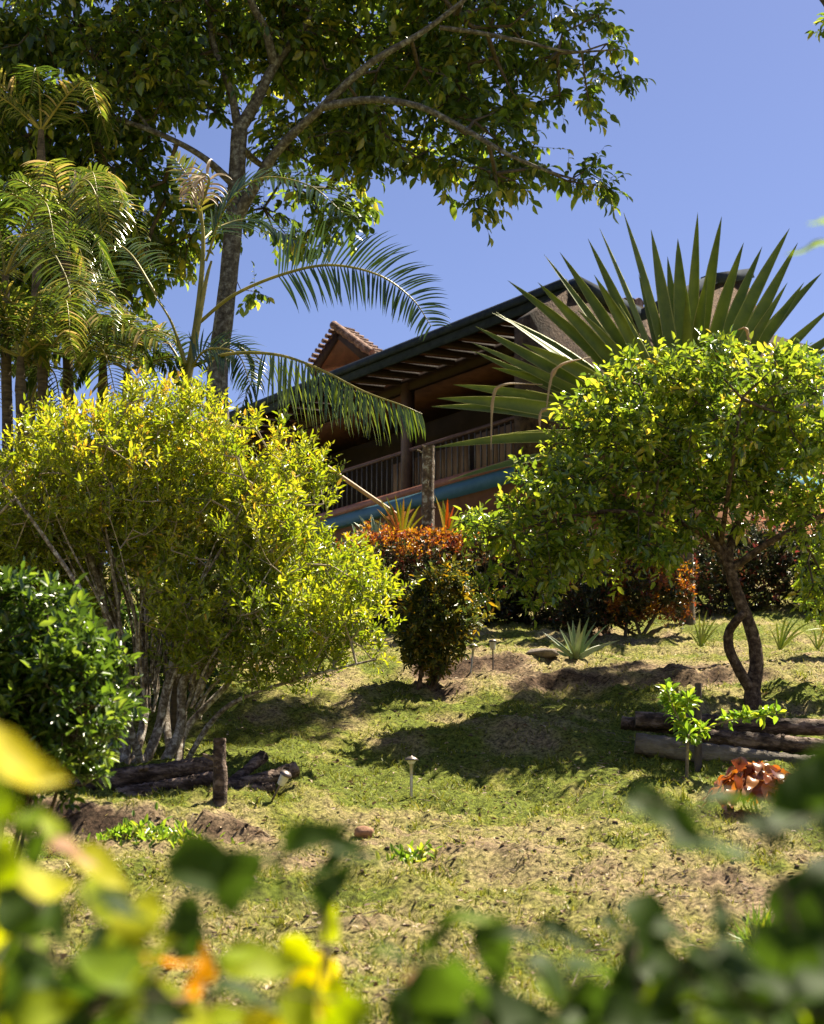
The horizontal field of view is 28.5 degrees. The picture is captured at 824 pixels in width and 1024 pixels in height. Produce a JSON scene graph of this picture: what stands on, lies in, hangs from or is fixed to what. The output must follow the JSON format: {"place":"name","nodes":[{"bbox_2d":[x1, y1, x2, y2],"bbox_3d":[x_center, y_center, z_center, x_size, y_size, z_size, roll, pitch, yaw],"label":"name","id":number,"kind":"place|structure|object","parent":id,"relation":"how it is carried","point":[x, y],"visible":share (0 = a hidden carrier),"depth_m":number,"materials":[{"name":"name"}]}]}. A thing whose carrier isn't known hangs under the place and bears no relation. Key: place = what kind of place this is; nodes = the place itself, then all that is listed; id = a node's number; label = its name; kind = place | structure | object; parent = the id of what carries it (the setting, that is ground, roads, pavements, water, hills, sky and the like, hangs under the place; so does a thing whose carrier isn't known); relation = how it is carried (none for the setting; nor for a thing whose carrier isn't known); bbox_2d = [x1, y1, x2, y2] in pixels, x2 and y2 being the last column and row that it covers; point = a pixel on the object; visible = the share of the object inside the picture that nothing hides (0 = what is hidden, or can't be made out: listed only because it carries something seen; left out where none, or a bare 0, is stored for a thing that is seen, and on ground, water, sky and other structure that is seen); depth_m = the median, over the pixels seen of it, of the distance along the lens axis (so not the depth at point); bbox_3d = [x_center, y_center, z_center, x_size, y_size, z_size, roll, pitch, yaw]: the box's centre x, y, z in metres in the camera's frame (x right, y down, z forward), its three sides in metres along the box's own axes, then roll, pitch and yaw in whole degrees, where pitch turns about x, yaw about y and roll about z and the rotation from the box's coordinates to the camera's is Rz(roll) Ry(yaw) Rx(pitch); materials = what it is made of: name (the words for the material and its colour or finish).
{"place":"outdoors","nodes":[
{"label":"outdoors","id":0,"kind":"place"},
{"bbox_2d":[0,0,823,565],"label":"sky","id":1,"kind":"structure","parent":0,"point":[730,127],"materials":[{"name":"blue"}]},
{"bbox_2d":[4,564,823,1023],"bbox_3d":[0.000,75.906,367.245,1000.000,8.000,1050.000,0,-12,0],"label":"ground","id":2,"kind":"structure","parent":0,"point":[488,858],"depth_m":13.30,"materials":[{"name":"green plant"}]},
{"bbox_2d":[0,726,70,828],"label":"foreground plant","id":3,"kind":"object","parent":2,"relation":"on","point":[23,763],"visible":1,"depth_m":1.60,"materials":[{"name":"yellow plant"}]},
{"bbox_2d":[0,556,149,857],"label":"dark bush","id":4,"kind":"object","parent":2,"relation":"on","point":[57,666],"visible":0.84,"depth_m":9.27,"materials":[{"name":"green plant"}]},
{"bbox_2d":[0,63,184,724],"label":"clumping palm","id":5,"kind":"object","parent":2,"relation":"on","point":[49,314],"visible":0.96,"depth_m":17.08,"materials":[{"name":"green plant"}]},
{"bbox_2d":[0,803,206,1023],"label":"foreground plant","id":6,"kind":"object","parent":2,"relation":"on","point":[104,969],"visible":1,"depth_m":1.72,"materials":[{"name":"green plant"}]},
{"bbox_2d":[96,813,158,840],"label":"weed clump","id":7,"kind":"object","parent":2,"relation":"on","point":[126,829],"visible":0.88,"depth_m":11.88,"materials":[{"name":"green plant"}]},
{"bbox_2d":[114,788,157,796],"bbox_3d":[-2.528,2.309,13.127,0.960,0.150,0.136,-1,-12,3],"label":"log","id":8,"kind":"object","parent":2,"relation":"on","point":[141,792],"visible":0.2,"depth_m":13.08,"materials":[{"name":"brown wood"}]},
{"bbox_2d":[115,771,212,792],"bbox_3d":[-1.954,2.238,13.220,0.905,0.304,0.168,2,-12,-8],"label":"log","id":9,"kind":"object","parent":8,"relation":"on","point":[193,780],"visible":0.62,"depth_m":13.18,"materials":[{"name":"brown wood"}]},
{"bbox_2d":[69,755,212,790],"bbox_3d":[-2.183,2.155,13.341,1.274,0.347,0.210,1,-12,-5],"label":"log","id":10,"kind":"object","parent":9,"relation":"on","point":[130,775],"visible":0.59,"depth_m":13.29,"materials":[{"name":"brown wood"}]},
{"bbox_2d":[83,580,244,707],"bbox_3d":[-4.152,1.358,19.277,4.553,2.774,4.293,0,-12,0],"label":"backdrop shrub","id":11,"kind":"object","parent":2,"relation":"on","point":[127,629],"visible":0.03,"depth_m":17.81,"materials":[{"name":"green plant"}]},
{"bbox_2d":[87,802,243,847],"bbox_3d":[-1.784,2.306,11.846,1.145,0.405,0.627,0,-12,0],"label":"weed clump","id":12,"kind":"object","parent":2,"relation":"on","point":[168,832],"visible":0.88,"depth_m":11.80,"materials":[{"name":"green plant"}]},
{"bbox_2d":[0,357,425,764],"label":"bush","id":13,"kind":"object","parent":2,"relation":"on","point":[77,505],"visible":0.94,"depth_m":14.47,"materials":[{"name":"green plant"}]},
{"bbox_2d":[202,738,227,806],"bbox_3d":[-1.542,2.109,12.721,0.212,0.668,0.124,0,-12,0],"label":"short post","id":14,"kind":"object","parent":2,"relation":"on","point":[220,774],"visible":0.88,"depth_m":12.69,"materials":[{"name":"brown wood"}]},
{"bbox_2d":[90,504,353,606],"bbox_3d":[-3.273,0.858,28.782,5.488,3.140,2.615,0,-12,0],"label":"backdrop shrub","id":15,"kind":"object","parent":2,"relation":"on","point":[133,590],"visible":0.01,"depth_m":28.34,"materials":[{"name":"green plant"}]},
{"bbox_2d":[228,750,268,780],"bbox_3d":[-1.396,2.168,13.546,0.481,0.385,0.113,12,-17,-43],"label":"log","id":16,"kind":"object","parent":2,"relation":"on","point":[258,759],"visible":0.74,"depth_m":13.58,"materials":[{"name":"brown wood"}]},
{"bbox_2d":[234,782,275,792],"bbox_3d":[-1.401,2.292,13.266,0.584,0.179,0.111,5,-13,-22],"label":"log","id":17,"kind":"object","parent":2,"relation":"on","point":[268,787],"visible":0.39,"depth_m":13.30,"materials":[{"name":"brown wood"}]},
{"bbox_2d":[227,761,299,789],"bbox_3d":[-1.279,2.221,13.433,0.759,0.333,0.149,8,-14,-33],"label":"log","id":18,"kind":"object","parent":17,"relation":"on","point":[273,775],"visible":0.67,"depth_m":13.44,"materials":[{"name":"brown wood"}]},
{"bbox_2d":[80,151,451,729],"bbox_3d":[-1.629,-0.810,16.978,4.310,6.265,1.623,-6,-14,28],"label":"areca palm","id":19,"kind":"object","parent":2,"relation":"on","point":[190,363],"visible":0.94,"depth_m":16.85,"materials":[{"name":"green plant"}]},
{"bbox_2d":[175,934,375,1023],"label":"foreground plant","id":20,"kind":"object","parent":2,"relation":"on","point":[301,997],"visible":0.92,"depth_m":1.95,"materials":[{"name":"yellow plant"}]},
{"bbox_2d":[165,820,390,1003],"bbox_3d":[-0.163,1.130,1.804,0.267,1.543,0.574,2,-12,-8],"label":"foreground plant","id":21,"kind":"object","parent":2,"relation":"on","point":[216,869],"visible":0.92,"depth_m":1.86,"materials":[{"name":"green plant"}]},
{"bbox_2d":[271,770,291,800],"bbox_3d":[-1.045,2.210,12.799,0.103,0.350,0.246,11,-16,-42],"label":"path light","id":22,"kind":"object","parent":2,"relation":"on","point":[285,776],"visible":0.83,"depth_m":12.75,"materials":[{"name":"silver metal"}]},
{"bbox_2d":[0,0,655,656],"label":"shade tree","id":23,"kind":"object","parent":2,"relation":"on","point":[164,62],"visible":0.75,"depth_m":21.82,"materials":[{"name":"green plant"}]},
{"bbox_2d":[343,522,367,553],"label":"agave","id":24,"kind":"object","parent":2,"relation":"on","point":[360,528],"visible":0.15,"depth_m":26.20,"materials":[{"name":"green plant"}]},
{"bbox_2d":[354,825,373,838],"bbox_3d":[-0.366,2.439,12.352,0.151,0.108,0.152,0,-12,0],"label":"stone","id":25,"kind":"object","parent":2,"relation":"on","point":[363,831],"visible":0.97,"depth_m":12.30,"materials":[{"name":"orange stone"}]},
{"bbox_2d":[351,515,390,613],"bbox_3d":[-0.613,0.947,26.150,0.780,1.968,0.423,0,-12,0],"label":"bromeliad","id":26,"kind":"object","parent":2,"relation":"on","point":[375,527],"visible":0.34,"depth_m":26.30,"materials":[{"name":"plant"}]},
{"bbox_2d":[373,497,422,624],"bbox_3d":[-0.237,0.802,26.200,0.875,2.210,0.478,0,-12,0],"label":"bromeliad","id":27,"kind":"object","parent":2,"relation":"on","point":[402,520],"visible":0.61,"depth_m":26.34,"materials":[{"name":"plant"}]},
{"bbox_2d":[404,755,417,796],"bbox_3d":[-0.006,2.272,13.524,0.124,0.488,0.124,0,-12,0],"label":"path light","id":28,"kind":"object","parent":2,"relation":"on","point":[411,760],"visible":0.88,"depth_m":13.53,"materials":[{"name":"metal"}]},
{"bbox_2d":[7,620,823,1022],"bbox_3d":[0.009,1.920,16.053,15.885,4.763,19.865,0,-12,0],"label":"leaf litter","id":29,"kind":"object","parent":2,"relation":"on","point":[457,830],"visible":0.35,"depth_m":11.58,"materials":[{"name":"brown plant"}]},
{"bbox_2d":[13,645,823,1006],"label":"soil clods","id":30,"kind":"object","parent":2,"relation":"on","point":[473,819],"visible":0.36,"depth_m":11.57,"materials":[{"name":"brown soil"}]},
{"bbox_2d":[375,839,465,863],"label":"weed clump","id":31,"kind":"object","parent":2,"relation":"on","point":[401,852],"visible":0.98,"depth_m":11.44,"materials":[{"name":"green plant"}]},
{"bbox_2d":[35,646,809,1002],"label":"fallen twigs","id":32,"kind":"object","parent":2,"relation":"on","point":[489,832],"visible":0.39,"depth_m":10.94,"materials":[{"name":"brown wood"}]},
{"bbox_2d":[417,445,434,568],"bbox_3d":[0.254,0.435,26.868,0.286,3.156,0.296,6,-14,-27],"label":"wooden post","id":33,"kind":"object","parent":2,"relation":"on","point":[427,491],"visible":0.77,"depth_m":26.99,"materials":[{"name":"brown wood"}]},
{"bbox_2d":[328,465,431,538],"bbox_3d":[-0.540,-0.151,26.739,1.851,1.211,0.080,3,-12,-14],"label":"slanted pole","id":34,"kind":"object","parent":33,"relation":"attached to","point":[363,492],"visible":0.57,"depth_m":26.69,"materials":[{"name":"brown wood"}]},
{"bbox_2d":[331,517,523,629],"bbox_3d":[0.193,1.061,25.236,3.113,1.992,1.762,0,-12,0],"label":"red tipped shrub","id":35,"kind":"object","parent":2,"relation":"on","point":[454,541],"visible":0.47,"depth_m":25.12,"materials":[{"name":"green plant"}]},
{"bbox_2d":[390,548,497,690],"bbox_3d":[0.363,1.252,18.447,1.225,1.635,1.310,0,-12,0],"label":"croton shrub","id":36,"kind":"object","parent":2,"relation":"on","point":[433,617],"visible":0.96,"depth_m":18.23,"materials":[{"name":"green plant"}]},
{"bbox_2d":[435,496,463,553],"bbox_3d":[0.617,0.811,26.265,0.398,2.133,0.538,-2,-12,9],"label":"bromeliad","id":37,"kind":"object","parent":2,"relation":"on","point":[445,515],"visible":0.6,"depth_m":26.28,"materials":[{"name":"plant"}]},
{"bbox_2d":[469,643,477,672],"bbox_3d":[0.726,1.782,19.143,0.123,0.477,0.124,0,-12,0],"label":"path light","id":38,"kind":"object","parent":2,"relation":"on","point":[473,650],"visible":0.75,"depth_m":19.15,"materials":[{"name":"metal"}]},
{"bbox_2d":[488,640,496,669],"bbox_3d":[0.953,1.744,19.123,0.104,0.485,0.104,0,-12,0],"label":"path light","id":39,"kind":"object","parent":2,"relation":"on","point":[492,644],"visible":0.87,"depth_m":19.13,"materials":[{"name":"silver metal"}]},
{"bbox_2d":[203,269,823,586],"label":"house","id":40,"kind":"structure","parent":2,"relation":"on","point":[418,374],"depth_m":35.76,"materials":[{"name":"brown paint"}]},
{"bbox_2d":[525,648,558,657],"bbox_3d":[1.569,1.702,19.546,0.419,0.132,0.247,0,-12,0],"label":"rock","id":41,"kind":"object","parent":2,"relation":"on","point":[544,652],"visible":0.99,"depth_m":19.46,"materials":[{"name":"beige stone"}]},
{"bbox_2d":[470,508,618,625],"bbox_3d":[2.039,1.058,25.844,2.869,2.241,1.539,0,-12,0],"label":"red tipped shrub","id":42,"kind":"object","parent":2,"relation":"on","point":[540,615],"visible":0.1,"depth_m":25.52,"materials":[{"name":"green plant"}]},
{"bbox_2d":[543,618,618,658],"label":"aloe plant","id":43,"kind":"object","parent":2,"relation":"on","point":[577,647],"visible":0.98,"depth_m":19.52,"materials":[{"name":"green plant"}]},
{"bbox_2d":[366,887,808,1023],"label":"foreground plant","id":44,"kind":"object","parent":2,"relation":"on","point":[653,977],"visible":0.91,"depth_m":1.82,"materials":[{"name":"green plant"}]},
{"bbox_2d":[539,552,702,636],"bbox_3d":[3.080,1.226,24.208,2.540,1.457,1.618,-6,-14,27],"label":"red tipped shrub","id":45,"kind":"object","parent":2,"relation":"on","point":[596,604],"visible":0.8,"depth_m":23.88,"materials":[{"name":"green plant"}]},
{"bbox_2d":[431,212,823,624],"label":"giant agave","id":46,"kind":"object","parent":2,"relation":"on","point":[683,314],"visible":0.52,"depth_m":25.81,"materials":[{"name":"green plant"}]},
{"bbox_2d":[446,324,823,708],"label":"tree","id":47,"kind":"object","parent":2,"relation":"on","point":[655,458],"visible":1,"depth_m":16.96,"materials":[{"name":"green plant"}]},
{"bbox_2d":[694,683,701,771],"bbox_3d":[2.583,2.014,14.665,0.100,0.937,0.078,0,-12,0],"label":"garden stake","id":48,"kind":"object","parent":2,"relation":"on","point":[698,747],"visible":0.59,"depth_m":14.65,"materials":[{"name":"brown wood"}]},
{"bbox_2d":[688,612,724,646],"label":"strap leaf plant","id":49,"kind":"object","parent":2,"relation":"on","point":[701,637],"visible":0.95,"depth_m":22.95,"materials":[{"name":"green plant"}]},
{"bbox_2d":[634,733,804,764],"bbox_3d":[3.188,2.259,14.750,2.322,0.519,0.237,-1,-12,5],"label":"log","id":50,"kind":"object","parent":2,"relation":"on","point":[648,745],"visible":0.54,"depth_m":14.74,"materials":[{"name":"wood"}]},
{"bbox_2d":[621,716,677,733],"bbox_3d":[2.280,2.014,15.303,0.624,0.207,0.154,-2,-12,9],"label":"log","id":51,"kind":"object","parent":50,"relation":"on","point":[627,723],"visible":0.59,"depth_m":15.28,"materials":[{"name":"brown wood"}]},
{"bbox_2d":[680,729,823,753],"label":"log","id":52,"kind":"object","parent":50,"relation":"on","point":[773,742],"visible":0.73,"depth_m":14.82,"materials":[{"name":"brown wood"}]},
{"bbox_2d":[635,711,823,735],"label":"log","id":53,"kind":"object","parent":52,"relation":"on","point":[781,725],"visible":0.65,"depth_m":15.08,"materials":[{"name":"brown wood"}]},
{"bbox_2d":[654,677,786,777],"bbox_3d":[2.692,1.881,14.198,1.129,0.863,0.526,-2,-12,8],"label":"citrus sapling","id":54,"kind":"object","parent":2,"relation":"on","point":[688,732],"visible":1,"depth_m":14.21,"materials":[{"name":"green plant"}]},
{"bbox_2d":[623,743,823,1023],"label":"foreground plant","id":55,"kind":"object","parent":2,"relation":"on","point":[786,942],"visible":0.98,"depth_m":1.59,"materials":[{"name":"green plant"}]},
{"bbox_2d":[702,757,785,814],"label":"red plant","id":56,"kind":"object","parent":2,"relation":"on","point":[754,781],"visible":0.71,"depth_m":12.61,"materials":[{"name":"plant"}]},
{"bbox_2d":[677,513,823,616],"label":"backdrop shrub","id":57,"kind":"object","parent":2,"relation":"on","point":[774,566],"visible":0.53,"depth_m":27.68,"materials":[{"name":"green plant"}]},
{"bbox_2d":[731,902,770,946],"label":"weed clump","id":58,"kind":"object","parent":2,"relation":"on","point":[743,937],"visible":0.19,"depth_m":8.43,"materials":[{"name":"green plant"}]},
{"bbox_2d":[770,614,819,649],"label":"strap leaf plant","id":59,"kind":"object","parent":2,"relation":"on","point":[781,644],"visible":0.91,"depth_m":21.73,"materials":[{"name":"green plant"}]},
{"bbox_2d":[785,218,823,255],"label":"foreground plant","id":60,"kind":"object","parent":2,"relation":"on","point":[815,243],"visible":1,"depth_m":3.44,"materials":[{"name":"green plant"}]},
{"bbox_2d":[805,0,823,42],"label":"shade tree","id":61,"kind":"object","parent":2,"relation":"on","point":[811,32],"visible":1,"depth_m":22.99,"materials":[{"name":"green plant"}]},
{"bbox_2d":[808,629,823,648],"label":"strap leaf plant","id":62,"kind":"object","parent":2,"relation":"on","point":[818,646],"visible":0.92,"depth_m":22.44,"materials":[{"name":"green plant"}]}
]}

